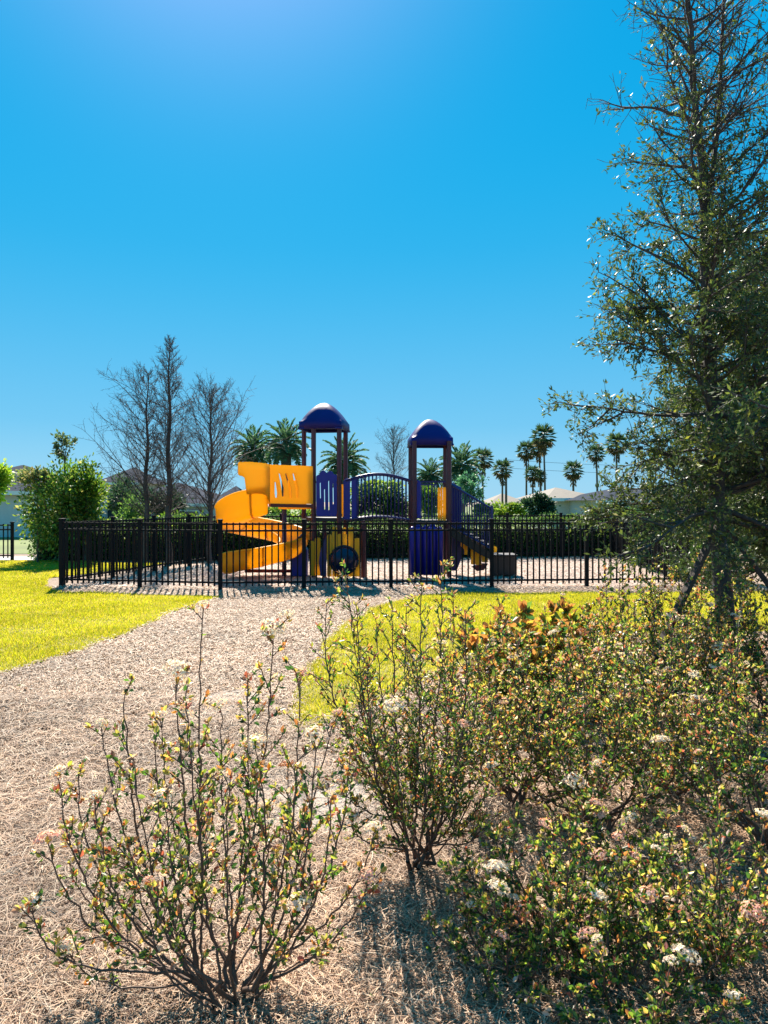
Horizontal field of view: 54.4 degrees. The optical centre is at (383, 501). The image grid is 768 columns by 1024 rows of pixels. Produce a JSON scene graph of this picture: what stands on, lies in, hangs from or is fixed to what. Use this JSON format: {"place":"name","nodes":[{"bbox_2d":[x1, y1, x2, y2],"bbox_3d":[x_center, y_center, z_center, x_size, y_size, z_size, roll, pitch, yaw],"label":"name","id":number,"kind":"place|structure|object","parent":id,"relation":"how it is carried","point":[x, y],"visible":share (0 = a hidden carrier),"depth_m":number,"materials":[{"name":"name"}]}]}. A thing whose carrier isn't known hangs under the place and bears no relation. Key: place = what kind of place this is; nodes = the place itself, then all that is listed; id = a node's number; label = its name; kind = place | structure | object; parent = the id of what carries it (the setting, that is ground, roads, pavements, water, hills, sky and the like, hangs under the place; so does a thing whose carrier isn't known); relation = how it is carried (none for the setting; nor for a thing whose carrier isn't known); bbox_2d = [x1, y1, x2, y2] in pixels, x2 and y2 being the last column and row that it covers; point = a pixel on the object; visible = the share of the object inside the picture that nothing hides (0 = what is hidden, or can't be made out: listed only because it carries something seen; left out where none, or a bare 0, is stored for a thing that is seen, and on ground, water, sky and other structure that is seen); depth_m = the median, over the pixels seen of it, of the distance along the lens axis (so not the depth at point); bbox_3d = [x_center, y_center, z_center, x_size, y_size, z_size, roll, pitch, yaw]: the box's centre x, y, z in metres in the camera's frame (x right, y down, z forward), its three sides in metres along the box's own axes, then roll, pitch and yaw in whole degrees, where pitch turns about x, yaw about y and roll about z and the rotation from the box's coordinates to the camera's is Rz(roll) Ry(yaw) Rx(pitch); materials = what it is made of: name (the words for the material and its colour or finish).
{"place":"outdoors","nodes":[
{"label":"outdoors","id":0,"kind":"place"},
{"bbox_2d":[0,557,32,559],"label":"path","id":1,"kind":"structure","parent":0,"point":[16,558],"depth_m":20.69,"materials":[{"name":"concrete"}]},
{"bbox_2d":[0,465,107,536],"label":"house","id":2,"kind":"structure","parent":0,"point":[7,511],"depth_m":33.00,"materials":[{"name":"white paint"}]},
{"bbox_2d":[0,559,220,672],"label":"lawn","id":3,"kind":"structure","parent":0,"point":[9,631],"depth_m":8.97,"materials":[{"name":"plant"}]},
{"bbox_2d":[0,522,14,559],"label":"metal fence","id":4,"kind":"object","parent":3,"relation":"on","point":[11,529],"visible":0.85,"depth_m":20.07,"materials":[{"name":"black metal"}]},
{"bbox_2d":[11,465,59,561],"bbox_3d":[-9.021,0.320,19.294,1.246,2.562,1.021,0,0,0],"label":"tree","id":5,"kind":"object","parent":3,"relation":"on","point":[31,473],"visible":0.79,"depth_m":19.19,"materials":[{"name":"green plant"}]},
{"bbox_2d":[3,453,105,560],"bbox_3d":[-8.552,0.167,19.579,2.467,3.046,2.606,0,0,0],"label":"tree","id":6,"kind":"object","parent":3,"relation":"on","point":[48,524],"visible":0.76,"depth_m":19.14,"materials":[{"name":"green plant"}]},
{"bbox_2d":[50,429,77,477],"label":"tree","id":7,"kind":"object","parent":3,"relation":"on","point":[65,441],"visible":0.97,"depth_m":19.58,"materials":[{"name":"green plant"}]},
{"bbox_2d":[52,452,109,560],"bbox_3d":[-7.905,0.141,19.947,1.438,2.921,1.947,0,0,0],"label":"tree","id":8,"kind":"object","parent":3,"relation":"on","point":[93,482],"visible":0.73,"depth_m":19.65,"materials":[{"name":"green plant"}]},
{"bbox_2d":[99,467,166,496],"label":"house","id":9,"kind":"structure","parent":0,"point":[128,471],"depth_m":63.30,"materials":[{"name":"beige paint"}]},
{"bbox_2d":[106,483,223,518],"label":"house","id":10,"kind":"structure","parent":0,"point":[202,493],"depth_m":42.07,"materials":[{"name":"grey paint"}]},
{"bbox_2d":[108,510,122,518],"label":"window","id":11,"kind":"structure","parent":10,"relation":"in","point":[109,511],"depth_m":41.90,"materials":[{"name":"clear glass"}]},
{"bbox_2d":[180,510,199,516],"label":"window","id":12,"kind":"structure","parent":10,"relation":"in","point":[191,511],"depth_m":41.90,"materials":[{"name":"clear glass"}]},
{"bbox_2d":[0,507,750,553],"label":"lawn","id":13,"kind":"structure","parent":0,"point":[20,547],"depth_m":28.12,"materials":[{"name":"green plant"}]},
{"bbox_2d":[0,458,18,504],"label":"tree","id":14,"kind":"object","parent":13,"relation":"on","point":[6,478],"visible":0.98,"depth_m":26.90,"materials":[{"name":"green plant"}]},
{"bbox_2d":[105,472,139,513],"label":"bush","id":15,"kind":"object","parent":13,"relation":"on","point":[116,490],"visible":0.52,"depth_m":27.94,"materials":[{"name":"green plant"}]},
{"bbox_2d":[107,489,144,532],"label":"bush","id":16,"kind":"object","parent":13,"relation":"on","point":[130,513],"visible":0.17,"depth_m":22.82,"materials":[{"name":"green plant"}]},
{"bbox_2d":[132,485,191,516],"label":"bush","id":17,"kind":"object","parent":13,"relation":"on","point":[174,506],"visible":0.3,"depth_m":26.68,"materials":[{"name":"green plant"}]},
{"bbox_2d":[156,508,208,529],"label":"bush","id":18,"kind":"object","parent":13,"relation":"on","point":[197,515],"visible":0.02,"depth_m":24.07,"materials":[{"name":"green plant"}]},
{"bbox_2d":[221,486,241,496],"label":"house","id":19,"kind":"structure","parent":13,"relation":"on","point":[228,492],"depth_m":49.34,"materials":[{"name":"beige paint"}]},
{"bbox_2d":[227,424,273,465],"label":"date palm","id":20,"kind":"object","parent":13,"relation":"on","point":[256,440],"visible":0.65,"depth_m":54.44,"materials":[{"name":"green plant"}]},
{"bbox_2d":[264,507,295,515],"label":"bush","id":21,"kind":"object","parent":13,"relation":"on","point":[273,509],"visible":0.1,"depth_m":24.97,"materials":[{"name":"green plant"}]},
{"bbox_2d":[257,417,310,515],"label":"date palm","id":22,"kind":"object","parent":13,"relation":"on","point":[287,452],"visible":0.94,"depth_m":51.51,"materials":[{"name":"green plant"}]},
{"bbox_2d":[288,509,324,528],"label":"bush","id":23,"kind":"object","parent":13,"relation":"on","point":[308,511],"visible":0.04,"depth_m":24.95,"materials":[{"name":"green plant"}]},
{"bbox_2d":[317,432,369,522],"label":"date palm","id":24,"kind":"object","parent":13,"relation":"on","point":[353,466],"visible":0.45,"depth_m":54.64,"materials":[{"name":"green plant"}]},
{"bbox_2d":[350,479,404,498],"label":"bush","id":25,"kind":"object","parent":13,"relation":"on","point":[377,484],"visible":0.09,"depth_m":26.55,"materials":[{"name":"green plant"}]},
{"bbox_2d":[350,472,407,531],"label":"bush","id":26,"kind":"object","parent":13,"relation":"on","point":[374,500],"visible":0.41,"depth_m":25.65,"materials":[{"name":"green plant"}]},
{"bbox_2d":[374,416,410,531],"bbox_3d":[0.557,-1.303,38.051,2.268,5.819,2.159,0,0,0],"label":"bare tree","id":27,"kind":"object","parent":13,"relation":"on","point":[389,450],"visible":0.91,"depth_m":37.94,"materials":[{"name":"grey plant"}]},
{"bbox_2d":[417,457,442,490],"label":"date palm","id":28,"kind":"object","parent":13,"relation":"on","point":[428,474],"visible":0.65,"depth_m":54.63,"materials":[{"name":"green plant"}]},
{"bbox_2d":[422,483,437,525],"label":"bush","id":29,"kind":"object","parent":13,"relation":"on","point":[429,500],"visible":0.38,"depth_m":26.71,"materials":[{"name":"green plant"}]},
{"bbox_2d":[438,440,485,522],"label":"date palm","id":30,"kind":"object","parent":13,"relation":"on","point":[459,467],"visible":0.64,"depth_m":54.51,"materials":[{"name":"green plant"}]},
{"bbox_2d":[454,471,489,527],"bbox_3d":[3.900,0.086,34.066,1.533,3.030,1.910,0,0,-13],"label":"tree","id":31,"kind":"object","parent":13,"relation":"on","point":[465,482],"visible":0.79,"depth_m":33.83,"materials":[{"name":"green plant"}]},
{"bbox_2d":[471,447,493,501],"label":"fan palm","id":32,"kind":"object","parent":13,"relation":"on","point":[485,454],"visible":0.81,"depth_m":69.78,"materials":[{"name":"green plant"}]},
{"bbox_2d":[470,500,496,521],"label":"bush","id":33,"kind":"object","parent":13,"relation":"on","point":[494,510],"visible":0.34,"depth_m":32.81,"materials":[{"name":"green plant"}]},
{"bbox_2d":[490,459,512,508],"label":"fan palm","id":34,"kind":"object","parent":13,"relation":"on","point":[504,463],"visible":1,"depth_m":71.80,"materials":[{"name":"green plant"}]},
{"bbox_2d":[505,458,513,502],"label":"utility pole","id":35,"kind":"object","parent":13,"relation":"on","point":[506,486],"visible":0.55,"depth_m":89.89,"materials":[{"name":"brown wood"}]},
{"bbox_2d":[512,460,670,472],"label":"power line","id":36,"kind":"object","parent":35,"relation":"attached to","point":[566,463],"visible":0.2,"depth_m":93.49,"materials":[{"name":"black plastic"}]},
{"bbox_2d":[490,498,529,518],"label":"bush","id":37,"kind":"object","parent":13,"relation":"on","point":[511,508],"visible":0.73,"depth_m":33.63,"materials":[{"name":"green plant"}]},
{"bbox_2d":[515,439,537,495],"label":"fan palm","id":38,"kind":"object","parent":13,"relation":"on","point":[527,456],"visible":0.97,"depth_m":74.80,"materials":[{"name":"green plant"}]},
{"bbox_2d":[523,464,541,493],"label":"fan palm","id":39,"kind":"object","parent":13,"relation":"on","point":[533,478],"visible":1,"depth_m":69.80,"materials":[{"name":"green plant"}]},
{"bbox_2d":[529,437,548,490],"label":"fan palm","id":40,"kind":"object","parent":13,"relation":"on","point":[538,457],"visible":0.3,"depth_m":75.90,"materials":[{"name":"green plant"}]},
{"bbox_2d":[517,489,560,518],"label":"bush","id":41,"kind":"object","parent":13,"relation":"on","point":[541,502],"visible":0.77,"depth_m":31.85,"materials":[{"name":"green plant"}]},
{"bbox_2d":[534,470,546,491],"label":"fan palm","id":42,"kind":"object","parent":13,"relation":"on","point":[541,480],"visible":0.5,"depth_m":73.86,"materials":[{"name":"green plant"}]},
{"bbox_2d":[528,423,556,489],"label":"fan palm","id":43,"kind":"object","parent":13,"relation":"on","point":[544,443],"visible":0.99,"depth_m":71.77,"materials":[{"name":"green plant"}]},
{"bbox_2d":[515,487,584,528],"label":"house","id":44,"kind":"structure","parent":13,"relation":"on","point":[562,497],"depth_m":40.74,"materials":[{"name":"white paint"}]},
{"bbox_2d":[561,459,583,490],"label":"fan palm","id":45,"kind":"object","parent":13,"relation":"on","point":[573,477],"visible":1,"depth_m":59.78,"materials":[{"name":"green plant"}]},
{"bbox_2d":[586,443,606,490],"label":"fan palm","id":46,"kind":"object","parent":13,"relation":"on","point":[595,453],"visible":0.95,"depth_m":65.85,"materials":[{"name":"green plant"}]},
{"bbox_2d":[604,432,628,484],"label":"fan palm","id":47,"kind":"object","parent":13,"relation":"on","point":[615,442],"visible":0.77,"depth_m":61.76,"materials":[{"name":"green plant"}]},
{"bbox_2d":[594,501,664,527],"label":"bush","id":48,"kind":"object","parent":13,"relation":"on","point":[642,512],"visible":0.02,"depth_m":23.51,"materials":[{"name":"green plant"}]},
{"bbox_2d":[0,502,767,1023],"bbox_3d":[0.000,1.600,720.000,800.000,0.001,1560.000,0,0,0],"label":"ground","id":49,"kind":"structure","parent":0,"point":[198,624],"depth_m":6.03,"materials":[{"name":"beige gravel"}]},
{"bbox_2d":[74,361,184,562],"bbox_3d":[-6.511,-1.027,19.314,2.703,5.270,2.690,0,0,33],"label":"bare tree","id":50,"kind":"object","parent":49,"relation":"on","point":[146,511],"visible":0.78,"depth_m":19.21,"materials":[{"name":"grey plant"}]},
{"bbox_2d":[27,512,242,560],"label":"hedge","id":51,"kind":"object","parent":49,"relation":"on","point":[139,517],"visible":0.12,"depth_m":20.21,"materials":[{"name":"green plant"}]},
{"bbox_2d":[115,334,207,562],"bbox_3d":[-5.579,-1.318,18.959,1.770,5.848,2.612,0,0,40],"label":"bare tree","id":52,"kind":"object","parent":49,"relation":"on","point":[168,461],"visible":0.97,"depth_m":18.94,"materials":[{"name":"grey plant"}]},
{"bbox_2d":[141,850,216,902],"bbox_3d":[-0.869,1.586,3.157,0.374,0.001,0.387,0,0,-43],"label":"sand patch","id":53,"kind":"object","parent":49,"relation":"on","point":[196,877],"visible":0.1,"depth_m":3.16,"materials":[{"name":"beige sand"}]},
{"bbox_2d":[178,689,260,723],"bbox_3d":[-1.291,1.590,5.808,0.626,0.001,1.084,0,0,0],"label":"sand patch","id":54,"kind":"object","parent":49,"relation":"on","point":[226,691],"visible":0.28,"depth_m":5.90,"materials":[{"name":"beige sand"}]},
{"bbox_2d":[243,752,362,843],"bbox_3d":[-0.407,1.592,4.133,0.694,0.001,1.354,0,0,0],"label":"sand patch","id":55,"kind":"object","parent":49,"relation":"on","point":[274,789],"visible":0.02,"depth_m":4.23,"materials":[{"name":"beige sand"}]},
{"bbox_2d":[294,779,391,839],"bbox_3d":[-0.214,1.588,3.890,0.561,0.001,0.793,0,0,0],"label":"sand patch","id":56,"kind":"object","parent":49,"relation":"on","point":[357,786],"visible":0.2,"depth_m":3.90,"materials":[{"name":"beige sand"}]},
{"bbox_2d":[56,557,693,591],"bbox_3d":[0.426,1.594,17.379,13.052,0.001,8.508,0,0,0],"label":"playground surface","id":57,"kind":"object","parent":49,"relation":"on","point":[381,572],"visible":0.35,"depth_m":15.63,"materials":[{"name":"beige gravel"}]},
{"bbox_2d":[64,514,217,584],"bbox_3d":[-5.220,0.960,16.951,0.102,1.280,6.080,0,0,16],"label":"metal fence","id":58,"kind":"object","parent":57,"relation":"on","point":[188,518],"visible":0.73,"depth_m":16.29,"materials":[{"name":"black metal"}]},
{"bbox_2d":[133,369,286,563],"bbox_3d":[-4.440,-0.958,18.969,4.055,5.132,2.917,0,0,0],"label":"bare tree","id":59,"kind":"object","parent":57,"relation":"on","point":[210,504],"visible":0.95,"depth_m":19.13,"materials":[{"name":"grey plant"}]},
{"bbox_2d":[214,403,517,577],"bbox_3d":[-0.398,-0.256,15.996,6.439,3.712,2.031,0,0,0],"label":"playground structure","id":60,"kind":"object","parent":57,"relation":"on","point":[253,500],"visible":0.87,"depth_m":15.57,"materials":[{"name":"plastic"}]},
{"bbox_2d":[331,547,356,572],"bbox_3d":[-0.828,1.214,15.336,0.549,0.549,0.133,0,0,0],"label":"bubble window","id":61,"kind":"structure","parent":60,"relation":"in","point":[344,549],"depth_m":15.31,"materials":[{"name":"blue plastic"}]},
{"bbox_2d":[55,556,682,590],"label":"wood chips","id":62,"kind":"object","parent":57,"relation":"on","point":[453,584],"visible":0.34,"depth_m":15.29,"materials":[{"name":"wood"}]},
{"bbox_2d":[58,518,689,589],"bbox_3d":[-0.152,0.960,13.743,11.877,1.280,0.699,0,0,0],"label":"metal fence","id":63,"kind":"object","parent":57,"relation":"on","point":[220,531],"visible":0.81,"depth_m":13.70,"materials":[{"name":"black metal"}]},
{"bbox_2d":[225,513,612,559],"bbox_3d":[1.121,0.960,20.578,11.060,1.280,0.094,0,0,-8],"label":"metal fence","id":64,"kind":"object","parent":57,"relation":"on","point":[507,516],"visible":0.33,"depth_m":20.93,"materials":[{"name":"black metal"}]},
{"bbox_2d":[613,516,685,583],"bbox_3d":[6.147,0.960,17.717,0.093,1.280,7.212,0,0,7],"label":"metal fence","id":65,"kind":"object","parent":57,"relation":"on","point":[626,544],"visible":0.15,"depth_m":17.02,"materials":[{"name":"black metal"}]},
{"bbox_2d":[0,690,767,1023],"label":"pine straw","id":66,"kind":"object","parent":49,"relation":"on","point":[306,988],"visible":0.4,"depth_m":2.86,"materials":[{"name":"beige plant"}]},
{"bbox_2d":[11,600,386,1016],"bbox_3d":[-0.555,0.964,2.405,1.133,1.310,0.684,0,0,0],"label":"flowering shrub","id":67,"kind":"object","parent":66,"relation":"on","point":[200,979],"visible":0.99,"depth_m":2.32,"materials":[{"name":"green plant"}]},
{"bbox_2d":[306,556,504,879],"bbox_3d":[0.108,0.926,3.219,0.690,1.382,0.804,0,0,-41],"label":"flowering shrub","id":68,"kind":"object","parent":66,"relation":"on","point":[411,774],"visible":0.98,"depth_m":3.15,"materials":[{"name":"green plant"}]},
{"bbox_2d":[422,888,562,1023],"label":"flowering shrub","id":69,"kind":"object","parent":66,"relation":"on","point":[489,950],"visible":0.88,"depth_m":2.43,"materials":[{"name":"green plant"}]},
{"bbox_2d":[471,594,637,730],"bbox_3d":[1.138,1.136,5.032,1.112,0.969,0.954,0,0,0],"label":"flowering shrub","id":70,"kind":"object","parent":66,"relation":"on","point":[553,633],"visible":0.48,"depth_m":5.00,"materials":[{"name":"green plant"}]},
{"bbox_2d":[437,791,685,993],"bbox_3d":[0.632,1.326,2.594,0.909,0.588,0.819,0,0,0],"label":"flowering shrub","id":71,"kind":"object","parent":66,"relation":"on","point":[559,875],"visible":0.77,"depth_m":2.56,"materials":[{"name":"green plant"}]},
{"bbox_2d":[475,622,709,842],"bbox_3d":[0.999,1.119,3.576,1.037,1.000,1.172,0,0,24],"label":"flowering shrub","id":72,"kind":"object","parent":66,"relation":"on","point":[614,769],"visible":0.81,"depth_m":3.45,"materials":[{"name":"green plant"}]},
{"bbox_2d":[578,777,767,990],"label":"flowering shrub","id":73,"kind":"object","parent":66,"relation":"on","point":[753,945],"visible":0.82,"depth_m":2.56,"materials":[{"name":"green plant"}]},
{"bbox_2d":[0,584,767,783],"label":"mulch chips","id":74,"kind":"object","parent":49,"relation":"on","point":[150,654],"visible":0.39,"depth_m":7.29,"materials":[{"name":"wood"}]},
{"bbox_2d":[18,601,767,1021],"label":"fallen leaves","id":75,"kind":"object","parent":74,"relation":"on","point":[388,885],"visible":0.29,"depth_m":3.52,"materials":[{"name":"plant"}]},
{"bbox_2d":[535,595,641,696],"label":"croton shrub","id":76,"kind":"object","parent":74,"relation":"on","point":[567,615],"visible":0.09,"depth_m":6.03,"materials":[{"name":"green plant"}]},
{"bbox_2d":[566,562,724,719],"bbox_3d":[1.816,1.027,5.352,0.988,1.185,1.150,0,0,0],"label":"flowering shrub","id":77,"kind":"object","parent":74,"relation":"on","point":[648,654],"visible":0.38,"depth_m":5.27,"materials":[{"name":"green plant"}]},
{"bbox_2d":[641,562,767,712],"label":"flowering shrub","id":78,"kind":"object","parent":74,"relation":"on","point":[711,615],"visible":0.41,"depth_m":5.33,"materials":[{"name":"green plant"}]},
{"bbox_2d":[698,545,767,726],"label":"flowering shrub","id":79,"kind":"object","parent":74,"relation":"on","point":[755,684],"visible":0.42,"depth_m":5.22,"materials":[{"name":"green plant"}]},
{"bbox_2d":[231,511,611,558],"bbox_3d":[1.556,0.895,21.526,11.792,1.439,1.036,0,0,-8],"label":"hedge","id":80,"kind":"object","parent":49,"relation":"on","point":[406,539],"visible":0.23,"depth_m":21.50,"materials":[{"name":"green plant"}]},
{"bbox_2d":[410,624,615,820],"bbox_3d":[0.657,1.121,3.854,0.980,0.996,0.994,0,0,25],"label":"flowering shrub","id":81,"kind":"object","parent":49,"relation":"on","point":[512,749],"visible":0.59,"depth_m":3.78,"materials":[{"name":"green plant"}]},
{"bbox_2d":[445,600,589,711],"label":"croton shrub","id":82,"kind":"object","parent":49,"relation":"on","point":[525,612],"visible":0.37,"depth_m":5.46,"materials":[{"name":"green plant"}]},
{"bbox_2d":[560,575,662,660],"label":"flowering shrub","id":83,"kind":"object","parent":49,"relation":"on","point":[601,610],"visible":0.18,"depth_m":6.82,"materials":[{"name":"green plant"}]},
{"bbox_2d":[510,875,752,1023],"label":"flowering shrub","id":84,"kind":"object","parent":49,"relation":"on","point":[669,984],"visible":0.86,"depth_m":2.26,"materials":[{"name":"green plant"}]},
{"bbox_2d":[538,0,767,705],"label":"oak tree","id":85,"kind":"object","parent":49,"relation":"on","point":[724,440],"visible":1,"depth_m":5.61,"materials":[{"name":"green plant"}]},
{"bbox_2d":[568,592,767,801],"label":"flowering shrub","id":86,"kind":"object","parent":49,"relation":"on","point":[633,707],"visible":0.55,"depth_m":3.86,"materials":[{"name":"green plant"}]},
{"bbox_2d":[624,524,717,728],"bbox_3d":[2.078,0.902,5.407,1.130,1.458,0.074,0,0,-31],"label":"tree stake","id":87,"kind":"object","parent":49,"relation":"on","point":[695,572],"visible":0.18,"depth_m":5.52,"materials":[{"name":"brown wood"}]},
{"bbox_2d":[634,512,745,582],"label":"hedge","id":88,"kind":"object","parent":49,"relation":"on","point":[692,551],"visible":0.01,"depth_m":14.79,"materials":[{"name":"green plant"}]},
{"bbox_2d":[633,549,753,669],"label":"flowering shrub","id":89,"kind":"object","parent":49,"relation":"on","point":[696,594],"visible":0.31,"depth_m":6.80,"materials":[{"name":"green plant"}]},
{"bbox_2d":[633,624,767,856],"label":"flowering shrub","id":90,"kind":"object","parent":49,"relation":"on","point":[752,778],"visible":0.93,"depth_m":3.41,"materials":[{"name":"green plant"}]},
{"bbox_2d":[636,228,767,601],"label":"oak tree","id":91,"kind":"object","parent":49,"relation":"on","point":[760,552],"visible":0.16,"depth_m":7.67,"materials":[{"name":"green plant"}]},
{"bbox_2d":[726,523,767,587],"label":"tree stake","id":92,"kind":"object","parent":49,"relation":"on","point":[761,575],"visible":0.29,"depth_m":5.63,"materials":[{"name":"brown wood"}]},
{"bbox_2d":[0,0,767,501],"label":"sky","id":93,"kind":"structure","parent":0,"point":[367,210],"materials":[{"name":"blue"}]},
{"bbox_2d":[473,494,519,509],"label":"house","id":94,"kind":"structure","parent":0,"point":[509,498],"depth_m":98.62,"materials":[{"name":"beige paint"}]},
{"bbox_2d":[286,590,767,731],"bbox_3d":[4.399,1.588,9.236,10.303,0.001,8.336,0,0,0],"label":"lawn","id":95,"kind":"structure","parent":0,"point":[386,666],"depth_m":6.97,"materials":[{"name":"plant"}]},
{"bbox_2d":[568,486,681,528],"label":"house","id":96,"kind":"structure","parent":0,"point":[575,504],"depth_m":37.27,"materials":[{"name":"grey paint"}]}
]}

